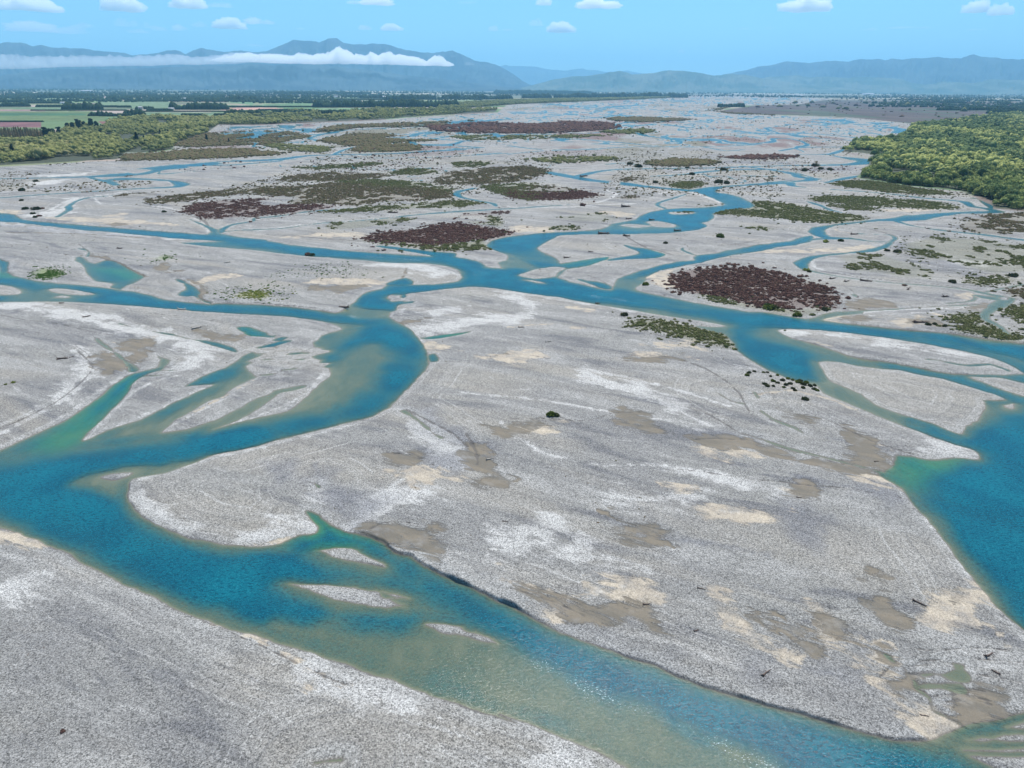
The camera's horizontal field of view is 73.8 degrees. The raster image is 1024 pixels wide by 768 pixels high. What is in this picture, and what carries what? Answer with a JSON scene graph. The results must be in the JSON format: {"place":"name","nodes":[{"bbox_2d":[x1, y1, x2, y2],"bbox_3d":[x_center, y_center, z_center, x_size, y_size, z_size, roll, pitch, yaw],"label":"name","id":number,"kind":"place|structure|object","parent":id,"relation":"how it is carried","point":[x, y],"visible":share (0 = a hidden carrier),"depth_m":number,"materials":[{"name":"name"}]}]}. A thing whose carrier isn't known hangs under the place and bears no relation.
{"place":"outdoors","nodes":[
{"label":"outdoors","id":0,"kind":"place"},
{"bbox_2d":[0,63,522,90],"bbox_3d":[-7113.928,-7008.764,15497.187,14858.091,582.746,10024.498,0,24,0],"label":"hill range","id":1,"kind":"structure","parent":0,"point":[252,76],"depth_m":14930.69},
{"bbox_2d":[0,38,530,87],"bbox_3d":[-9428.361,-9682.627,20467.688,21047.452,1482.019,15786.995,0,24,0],"label":"mountain range","id":2,"kind":"structure","parent":0,"point":[19,57],"depth_m":19913.89,"materials":[{"name":"blue stone"}]},
{"bbox_2d":[0,89,1023,767],"bbox_3d":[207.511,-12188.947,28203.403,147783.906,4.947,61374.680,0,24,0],"label":"ground","id":3,"kind":"structure","parent":0,"point":[822,583],"depth_m":198.62,"materials":[{"name":"grey gravel"}]},
{"bbox_2d":[0,101,30,106],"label":"shelterbelt","id":4,"kind":"object","parent":3,"relation":"on","point":[13,104],"visible":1,"depth_m":3133.32,"materials":[{"name":"green plant"}]},
{"bbox_2d":[0,99,33,101],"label":"hedge","id":5,"kind":"object","parent":3,"relation":"on","point":[11,100],"visible":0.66,"depth_m":3839.75,"materials":[{"name":"green plant"}]},
{"bbox_2d":[23,101,71,103],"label":"shelterbelt","id":6,"kind":"object","parent":3,"relation":"on","point":[43,102],"visible":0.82,"depth_m":3662.27,"materials":[{"name":"green plant"}]},
{"bbox_2d":[27,265,74,279],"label":"plants","id":7,"kind":"object","parent":3,"relation":"on","point":[49,273],"visible":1,"depth_m":387.41,"materials":[{"name":"green plant"}]},
{"bbox_2d":[35,92,67,97],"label":"shelterbelt","id":8,"kind":"object","parent":3,"relation":"on","point":[44,94],"visible":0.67,"depth_m":5039.67,"materials":[{"name":"green plant"}]},
{"bbox_2d":[30,109,125,110],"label":"hedge","id":9,"kind":"object","parent":3,"relation":"on","point":[77,109],"visible":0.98,"depth_m":2722.38,"materials":[{"name":"green plant"}]},
{"bbox_2d":[61,101,103,109],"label":"shelterbelt","id":10,"kind":"object","parent":3,"relation":"on","point":[84,105],"visible":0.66,"depth_m":2776.27,"materials":[{"name":"green plant"}]},
{"bbox_2d":[123,108,145,114],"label":"shelterbelt","id":11,"kind":"object","parent":3,"relation":"on","point":[136,111],"visible":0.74,"depth_m":2379.75,"materials":[{"name":"green plant"}]},
{"bbox_2d":[143,110,223,111],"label":"hedge","id":12,"kind":"object","parent":3,"relation":"on","point":[183,111],"visible":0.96,"depth_m":2680.09,"materials":[{"name":"green plant"}]},
{"bbox_2d":[115,147,267,161],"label":"vegetation patch","id":13,"kind":"object","parent":3,"relation":"on","point":[203,153],"visible":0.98,"depth_m":1033.49,"materials":[{"name":"green plant"}]},
{"bbox_2d":[168,101,229,109],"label":"shelterbelt","id":14,"kind":"object","parent":3,"relation":"on","point":[206,105],"visible":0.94,"depth_m":2913.17,"materials":[{"name":"green plant"}]},
{"bbox_2d":[136,184,288,204],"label":"vegetation patch","id":15,"kind":"object","parent":3,"relation":"on","point":[175,197],"visible":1,"depth_m":662.71,"materials":[{"name":"green plant"}]},
{"bbox_2d":[225,95,258,99],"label":"shelterbelt","id":16,"kind":"object","parent":3,"relation":"on","point":[242,97],"visible":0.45,"depth_m":4613.71,"materials":[{"name":"green plant"}]},
{"bbox_2d":[173,130,311,146],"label":"vegetation patch","id":17,"kind":"object","parent":3,"relation":"on","point":[216,139],"visible":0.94,"depth_m":1338.48,"materials":[{"name":"green plant"}]},
{"bbox_2d":[224,109,262,115],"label":"shelterbelt","id":18,"kind":"object","parent":3,"relation":"on","point":[250,111],"visible":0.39,"depth_m":2392.92,"materials":[{"name":"green plant"}]},
{"bbox_2d":[0,106,497,162],"bbox_3d":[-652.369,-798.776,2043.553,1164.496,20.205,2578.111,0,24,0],"label":"willow woodland","id":19,"kind":"object","parent":3,"relation":"on","point":[85,138],"visible":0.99,"depth_m":1495.56,"materials":[{"name":"green plant"}]},
{"bbox_2d":[206,281,296,303],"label":"plants","id":20,"kind":"object","parent":3,"relation":"on","point":[270,293],"visible":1,"depth_m":355.36,"materials":[{"name":"green plant"}]},
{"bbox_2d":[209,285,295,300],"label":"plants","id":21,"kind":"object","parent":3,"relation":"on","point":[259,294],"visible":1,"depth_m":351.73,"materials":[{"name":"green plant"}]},
{"bbox_2d":[173,196,343,221],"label":"maroon scrub","id":22,"kind":"object","parent":3,"relation":"on","point":[237,206],"visible":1,"depth_m":594.88,"materials":[{"name":"red plant"}]},
{"bbox_2d":[242,149,291,155],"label":"vegetation patch","id":23,"kind":"object","parent":3,"relation":"on","point":[265,153],"visible":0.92,"depth_m":1062.92,"materials":[{"name":"green plant"}]},
{"bbox_2d":[255,143,334,153],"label":"olive scrub","id":24,"kind":"object","parent":3,"relation":"on","point":[305,148],"visible":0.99,"depth_m":1167.87,"materials":[{"name":"green plant"}]},
{"bbox_2d":[274,91,368,93],"bbox_3d":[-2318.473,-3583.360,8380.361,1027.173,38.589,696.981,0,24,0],"label":"shelterbelt","id":25,"kind":"object","parent":3,"relation":"on","point":[318,92],"visible":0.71,"depth_m":8333.06,"materials":[{"name":"green plant"}]},
{"bbox_2d":[265,259,383,278],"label":"plants","id":26,"kind":"object","parent":3,"relation":"on","point":[322,271],"visible":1,"depth_m":398.84,"materials":[{"name":"green plant"}]},
{"bbox_2d":[301,109,350,113],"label":"shelterbelt","id":27,"kind":"object","parent":3,"relation":"on","point":[328,111],"visible":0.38,"depth_m":2604.73,"materials":[{"name":"green plant"}]},
{"bbox_2d":[271,169,398,183],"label":"vegetation patch","id":28,"kind":"object","parent":3,"relation":"on","point":[320,178],"visible":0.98,"depth_m":806.46,"materials":[{"name":"green plant"}]},
{"bbox_2d":[291,161,382,169],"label":"olive scrub","id":29,"kind":"object","parent":3,"relation":"on","point":[360,165],"visible":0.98,"depth_m":915.02,"materials":[{"name":"green plant"}]},
{"bbox_2d":[312,99,394,107],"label":"shelterbelt","id":30,"kind":"object","parent":3,"relation":"on","point":[352,103],"visible":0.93,"depth_m":3350.65,"materials":[{"name":"green plant"}]},
{"bbox_2d":[241,180,466,207],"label":"vegetation patch","id":31,"kind":"object","parent":3,"relation":"on","point":[332,198],"visible":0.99,"depth_m":682.57,"materials":[{"name":"green plant"}]},
{"bbox_2d":[317,213,416,235],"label":"olive scrub","id":32,"kind":"object","parent":3,"relation":"on","point":[400,220],"visible":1,"depth_m":539.48,"materials":[{"name":"green plant"}]},
{"bbox_2d":[334,132,400,137],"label":"vegetation patch","id":33,"kind":"object","parent":3,"relation":"on","point":[376,135],"visible":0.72,"depth_m":1472.50,"materials":[{"name":"green plant"}]},
{"bbox_2d":[304,135,436,146],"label":"vegetation patch","id":34,"kind":"object","parent":3,"relation":"on","point":[349,141],"visible":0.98,"depth_m":1326.90,"materials":[{"name":"green plant"}]},
{"bbox_2d":[335,178,432,189],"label":"olive scrub","id":35,"kind":"object","parent":3,"relation":"on","point":[393,182],"visible":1,"depth_m":756.30,"materials":[{"name":"green plant"}]},
{"bbox_2d":[302,119,473,132],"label":"vegetation patch","id":36,"kind":"object","parent":3,"relation":"on","point":[337,127],"visible":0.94,"depth_m":1817.09,"materials":[{"name":"green plant"}]},
{"bbox_2d":[344,142,431,152],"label":"vegetation patch","id":37,"kind":"object","parent":3,"relation":"on","point":[388,147],"visible":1,"depth_m":1172.05,"materials":[{"name":"green plant"}]},
{"bbox_2d":[309,199,486,214],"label":"olive scrub","id":38,"kind":"object","parent":3,"relation":"on","point":[458,203],"visible":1,"depth_m":610.86,"materials":[{"name":"green plant"}]},
{"bbox_2d":[386,165,446,176],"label":"olive scrub","id":39,"kind":"object","parent":3,"relation":"on","point":[410,170],"visible":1,"depth_m":859.55,"materials":[{"name":"green plant"}]},
{"bbox_2d":[388,98,458,106],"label":"shelterbelt","id":40,"kind":"object","parent":3,"relation":"on","point":[412,102],"visible":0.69,"depth_m":3453.85,"materials":[{"name":"green plant"}]},
{"bbox_2d":[351,232,507,254],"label":"olive scrub","id":41,"kind":"object","parent":3,"relation":"on","point":[458,246],"visible":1,"depth_m":458.91,"materials":[{"name":"green plant"}]},
{"bbox_2d":[351,217,518,250],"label":"maroon scrub","id":42,"kind":"object","parent":3,"relation":"on","point":[450,231],"visible":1,"depth_m":496.27,"materials":[{"name":"red plant"}]},
{"bbox_2d":[437,160,494,167],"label":"olive scrub","id":43,"kind":"object","parent":3,"relation":"on","point":[459,164],"visible":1,"depth_m":943.85,"materials":[{"name":"green plant"}]},
{"bbox_2d":[441,94,513,98],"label":"shelterbelt","id":44,"kind":"object","parent":3,"relation":"on","point":[479,96],"visible":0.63,"depth_m":5649.28,"materials":[{"name":"green plant"}]},
{"bbox_2d":[0,101,969,197],"bbox_3d":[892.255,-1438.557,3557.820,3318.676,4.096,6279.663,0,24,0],"label":"loose scrub","id":45,"kind":"object","parent":3,"relation":"on","point":[727,171],"visible":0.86,"depth_m":823.37,"materials":[{"name":"green plant"}]},
{"bbox_2d":[425,164,552,186],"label":"vegetation patch","id":46,"kind":"object","parent":3,"relation":"on","point":[483,175],"visible":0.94,"depth_m":815.71,"materials":[{"name":"green plant"}]},
{"bbox_2d":[478,215,522,232],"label":"olive scrub","id":47,"kind":"object","parent":3,"relation":"on","point":[497,219],"visible":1,"depth_m":552.29,"materials":[{"name":"green plant"}]},
{"bbox_2d":[0,173,1014,297],"bbox_3d":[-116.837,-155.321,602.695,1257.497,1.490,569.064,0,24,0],"label":"gravel weeds","id":48,"kind":"object","parent":3,"relation":"on","point":[577,246],"visible":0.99,"depth_m":485.31,"materials":[{"name":"green plant"}]},
{"bbox_2d":[470,186,547,203],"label":"olive scrub","id":49,"kind":"object","parent":3,"relation":"on","point":[496,190],"visible":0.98,"depth_m":700.57,"materials":[{"name":"green plant"}]},
{"bbox_2d":[0,88,1023,107],"bbox_3d":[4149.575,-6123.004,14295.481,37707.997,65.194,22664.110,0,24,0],"label":"distant woods","id":50,"kind":"object","parent":3,"relation":"on","point":[217,96],"visible":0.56,"depth_m":6375.34,"materials":[{"name":"green plant"}]},
{"bbox_2d":[493,89,531,92],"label":"shelterbelt","id":51,"kind":"object","parent":3,"relation":"on","point":[516,91],"visible":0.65,"depth_m":10922.27,"materials":[{"name":"green plant"}]},
{"bbox_2d":[480,180,545,189],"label":"olive scrub","id":52,"kind":"object","parent":3,"relation":"on","point":[502,185],"visible":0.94,"depth_m":749.81,"materials":[{"name":"green plant"}]},
{"bbox_2d":[489,165,557,179],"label":"vegetation patch","id":53,"kind":"object","parent":3,"relation":"on","point":[541,170],"visible":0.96,"depth_m":867.36,"materials":[{"name":"green plant"}]},
{"bbox_2d":[418,120,635,133],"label":"maroon scrub","id":54,"kind":"object","parent":3,"relation":"on","point":[477,127],"visible":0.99,"depth_m":1777.13,"materials":[{"name":"red plant"}]},
{"bbox_2d":[449,133,622,140],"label":"olive scrub","id":55,"kind":"object","parent":3,"relation":"on","point":[507,137],"visible":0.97,"depth_m":1461.08,"materials":[{"name":"green plant"}]},
{"bbox_2d":[521,93,551,97],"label":"shelterbelt","id":56,"kind":"object","parent":3,"relation":"on","point":[542,95],"visible":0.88,"depth_m":6467.54,"materials":[{"name":"green plant"}]},
{"bbox_2d":[498,182,592,191],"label":"vegetation patch","id":57,"kind":"object","parent":3,"relation":"on","point":[537,186],"visible":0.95,"depth_m":728.19,"materials":[{"name":"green plant"}]},
{"bbox_2d":[487,188,614,202],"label":"maroon scrub","id":58,"kind":"object","parent":3,"relation":"on","point":[571,194],"visible":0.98,"depth_m":677.87,"materials":[{"name":"red plant"}]},
{"bbox_2d":[438,96,671,107],"bbox_3d":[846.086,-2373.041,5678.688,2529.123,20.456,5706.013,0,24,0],"label":"willow woodland","id":59,"kind":"object","parent":3,"relation":"on","point":[476,103],"visible":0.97,"depth_m":4694.56,"materials":[{"name":"green plant"}]},
{"bbox_2d":[543,223,580,230],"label":"olive scrub","id":60,"kind":"object","parent":3,"relation":"on","point":[559,229],"visible":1,"depth_m":524.12,"materials":[{"name":"green plant"}]},
{"bbox_2d":[531,90,593,92],"bbox_3d":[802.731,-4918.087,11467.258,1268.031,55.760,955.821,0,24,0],"label":"shelterbelt","id":61,"kind":"object","parent":3,"relation":"on","point":[555,91],"visible":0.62,"depth_m":11440.98,"materials":[{"name":"green plant"}]},
{"bbox_2d":[524,154,630,163],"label":"olive scrub","id":62,"kind":"object","parent":3,"relation":"on","point":[558,159],"visible":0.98,"depth_m":1013.46,"materials":[{"name":"green plant"}]},
{"bbox_2d":[553,93,624,97],"bbox_3d":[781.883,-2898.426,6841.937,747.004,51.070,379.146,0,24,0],"label":"shelterbelt","id":63,"kind":"object","parent":3,"relation":"on","point":[577,95],"visible":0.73,"depth_m":6802.01,"materials":[{"name":"green plant"}]},
{"bbox_2d":[599,126,659,133],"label":"olive scrub","id":64,"kind":"object","parent":3,"relation":"on","point":[642,130],"visible":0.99,"depth_m":1643.10,"materials":[{"name":"green plant"}]},
{"bbox_2d":[601,116,697,122],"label":"vegetation patch","id":65,"kind":"object","parent":3,"relation":"on","point":[638,119],"visible":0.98,"depth_m":2271.49,"materials":[{"name":"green plant"}]},
{"bbox_2d":[619,92,687,97],"bbox_3d":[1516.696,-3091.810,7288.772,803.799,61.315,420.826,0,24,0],"label":"shelterbelt","id":66,"kind":"object","parent":3,"relation":"on","point":[674,95],"visible":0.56,"depth_m":7258.57,"materials":[{"name":"green plant"}]},
{"bbox_2d":[613,312,737,359],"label":"olive scrub","id":67,"kind":"object","parent":3,"relation":"on","point":[700,334],"visible":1,"depth_m":303.07,"materials":[{"name":"green plant"}]},
{"bbox_2d":[634,157,722,167],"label":"vegetation patch","id":68,"kind":"object","parent":3,"relation":"on","point":[674,162],"visible":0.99,"depth_m":972.26,"materials":[{"name":"green plant"}]},
{"bbox_2d":[651,178,711,188],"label":"olive scrub","id":69,"kind":"object","parent":3,"relation":"on","point":[684,184],"visible":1,"depth_m":761.71,"materials":[{"name":"green plant"}]},
{"bbox_2d":[717,103,744,106],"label":"shelterbelt","id":70,"kind":"object","parent":3,"relation":"on","point":[732,105],"visible":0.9,"depth_m":3874.09,"materials":[{"name":"green plant"}]},
{"bbox_2d":[705,107,774,115],"bbox_3d":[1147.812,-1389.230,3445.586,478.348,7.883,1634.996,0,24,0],"label":"vegetation patch","id":71,"kind":"object","parent":3,"relation":"on","point":[720,108],"visible":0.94,"depth_m":2930.04,"materials":[{"name":"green plant"}]},
{"bbox_2d":[651,262,859,311],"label":"maroon scrub","id":72,"kind":"object","parent":3,"relation":"on","point":[745,293],"visible":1,"depth_m":370.55,"materials":[{"name":"red plant"}]},
{"bbox_2d":[718,152,799,160],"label":"maroon scrub","id":73,"kind":"object","parent":3,"relation":"on","point":[763,157],"visible":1,"depth_m":1062.62,"materials":[{"name":"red plant"}]},
{"bbox_2d":[698,293,830,330],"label":"olive scrub","id":74,"kind":"object","parent":3,"relation":"on","point":[718,300],"visible":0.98,"depth_m":345.37,"materials":[{"name":"green plant"}]},
{"bbox_2d":[677,197,885,228],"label":"olive scrub","id":75,"kind":"object","parent":3,"relation":"on","point":[771,211],"visible":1,"depth_m":587.94,"materials":[{"name":"green plant"}]},
{"bbox_2d":[826,202,902,212],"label":"olive scrub","id":76,"kind":"object","parent":3,"relation":"on","point":[846,207],"visible":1,"depth_m":621.01,"materials":[{"name":"green plant"}]},
{"bbox_2d":[720,94,1023,118],"bbox_3d":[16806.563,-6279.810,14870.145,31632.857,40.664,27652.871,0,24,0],"label":"shrubland","id":77,"kind":"structure","parent":3,"relation":"on","point":[964,109],"depth_m":4966.65,"materials":[{"name":"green plant"}]},
{"bbox_2d":[729,94,1022,118],"bbox_3d":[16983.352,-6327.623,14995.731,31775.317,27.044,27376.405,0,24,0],"label":"shrubland","id":78,"kind":"structure","parent":3,"relation":"on","point":[856,104],"depth_m":5308.24,"materials":[{"name":"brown plant"}]},
{"bbox_2d":[796,192,963,213],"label":"olive scrub","id":79,"kind":"object","parent":3,"relation":"on","point":[865,200],"visible":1,"depth_m":650.67,"materials":[{"name":"green plant"}]},
{"bbox_2d":[808,177,952,198],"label":"olive scrub","id":80,"kind":"object","parent":3,"relation":"on","point":[868,184],"visible":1,"depth_m":748.43,"materials":[{"name":"green plant"}]},
{"bbox_2d":[844,252,933,278],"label":"olive scrub","id":81,"kind":"object","parent":3,"relation":"on","point":[882,267],"visible":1,"depth_m":413.93,"materials":[{"name":"green plant"}]},
{"bbox_2d":[899,170,915,182],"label":"willow tree","id":82,"kind":"object","parent":3,"relation":"on","point":[905,174],"visible":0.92,"depth_m":775.81,"materials":[{"name":"green plant"}]},
{"bbox_2d":[842,111,1023,203],"bbox_3d":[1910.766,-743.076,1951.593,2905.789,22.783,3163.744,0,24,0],"label":"willow woodland","id":83,"kind":"object","parent":3,"relation":"on","point":[996,139],"visible":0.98,"depth_m":1205.41,"materials":[{"name":"green plant"}]},
{"bbox_2d":[883,233,1023,270],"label":"olive scrub","id":84,"kind":"object","parent":3,"relation":"on","point":[980,249],"visible":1,"depth_m":448.28,"materials":[{"name":"green plant"}]},
{"bbox_2d":[949,178,962,188],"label":"willow tree","id":85,"kind":"object","parent":3,"relation":"on","point":[956,182],"visible":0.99,"depth_m":738.22,"materials":[{"name":"green plant"}]},
{"bbox_2d":[919,307,997,334],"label":"olive scrub","id":86,"kind":"object","parent":3,"relation":"on","point":[975,318],"visible":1,"depth_m":322.60,"materials":[{"name":"green plant"}]},
{"bbox_2d":[936,106,1023,109],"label":"shelterbelt","id":87,"kind":"object","parent":3,"relation":"on","point":[973,108],"visible":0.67,"depth_m":3562.48,"materials":[{"name":"green plant"}]},
{"bbox_2d":[939,210,1023,233],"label":"vegetation patch","id":88,"kind":"object","parent":3,"relation":"on","point":[1002,222],"visible":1,"depth_m":551.02,"materials":[{"name":"brown plant"}]},
{"bbox_2d":[939,316,1023,340],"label":"olive scrub","id":89,"kind":"object","parent":3,"relation":"on","point":[984,331],"visible":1,"depth_m":305.31,"materials":[{"name":"green plant"}]},
{"bbox_2d":[948,270,1023,292],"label":"olive scrub","id":90,"kind":"object","parent":3,"relation":"on","point":[990,280],"visible":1,"depth_m":387.48,"materials":[{"name":"green plant"}]},
{"bbox_2d":[982,182,1003,197],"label":"willow tree","id":91,"kind":"object","parent":3,"relation":"on","point":[989,191],"visible":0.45,"depth_m":675.75,"materials":[{"name":"green plant"}]},
{"bbox_2d":[990,184,1012,198],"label":"willow tree","id":92,"kind":"object","parent":3,"relation":"on","point":[997,188],"visible":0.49,"depth_m":664.25,"materials":[{"name":"green plant"}]},
{"bbox_2d":[990,285,1023,303],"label":"vegetation patch","id":93,"kind":"object","parent":3,"relation":"on","point":[1012,290],"visible":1,"depth_m":366.41,"materials":[{"name":"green plant"}]},
{"bbox_2d":[1000,188,1019,198],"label":"willow tree","id":94,"kind":"object","parent":3,"relation":"on","point":[1010,191],"visible":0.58,"depth_m":650.86,"materials":[{"name":"green plant"}]},
{"bbox_2d":[997,296,1023,326],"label":"olive scrub","id":95,"kind":"object","parent":3,"relation":"on","point":[1015,310],"visible":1,"depth_m":331.85,"materials":[{"name":"green plant"}]},
{"bbox_2d":[1000,193,1023,203],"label":"willow tree","id":96,"kind":"object","parent":3,"relation":"on","point":[1007,198],"visible":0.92,"depth_m":630.35,"materials":[{"name":"green plant"}]},
{"bbox_2d":[0,95,1023,767],"bbox_3d":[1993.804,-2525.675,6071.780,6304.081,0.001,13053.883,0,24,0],"label":"river water","id":97,"kind":"structure","parent":0,"point":[978,507],"depth_m":182.39,"materials":[{"name":"blue liquid"}]},
{"bbox_2d":[0,0,1023,75],"label":"sky","id":98,"kind":"structure","parent":0,"point":[710,37],"materials":[{"name":"blue"}]},
{"bbox_2d":[500,65,645,84],"bbox_3d":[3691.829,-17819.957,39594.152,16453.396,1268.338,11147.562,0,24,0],"label":"mountain range","id":99,"kind":"structure","parent":0,"point":[531,75],"depth_m":38764.35,"materials":[{"name":"blue stone"}]},
{"bbox_2d":[521,70,860,93],"bbox_3d":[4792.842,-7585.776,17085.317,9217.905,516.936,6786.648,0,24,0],"label":"hill range","id":100,"kind":"structure","parent":0,"point":[669,81],"depth_m":16229.91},
{"bbox_2d":[723,54,1023,83],"bbox_3d":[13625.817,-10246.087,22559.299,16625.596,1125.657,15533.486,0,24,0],"label":"mountain range","id":101,"kind":"structure","parent":0,"point":[973,68],"depth_m":21053.29,"materials":[{"name":"blue stone"}]},
{"bbox_2d":[762,75,1023,94],"bbox_3d":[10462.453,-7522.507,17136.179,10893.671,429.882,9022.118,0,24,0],"label":"hill range","id":102,"kind":"structure","parent":0,"point":[877,85],"depth_m":16346.70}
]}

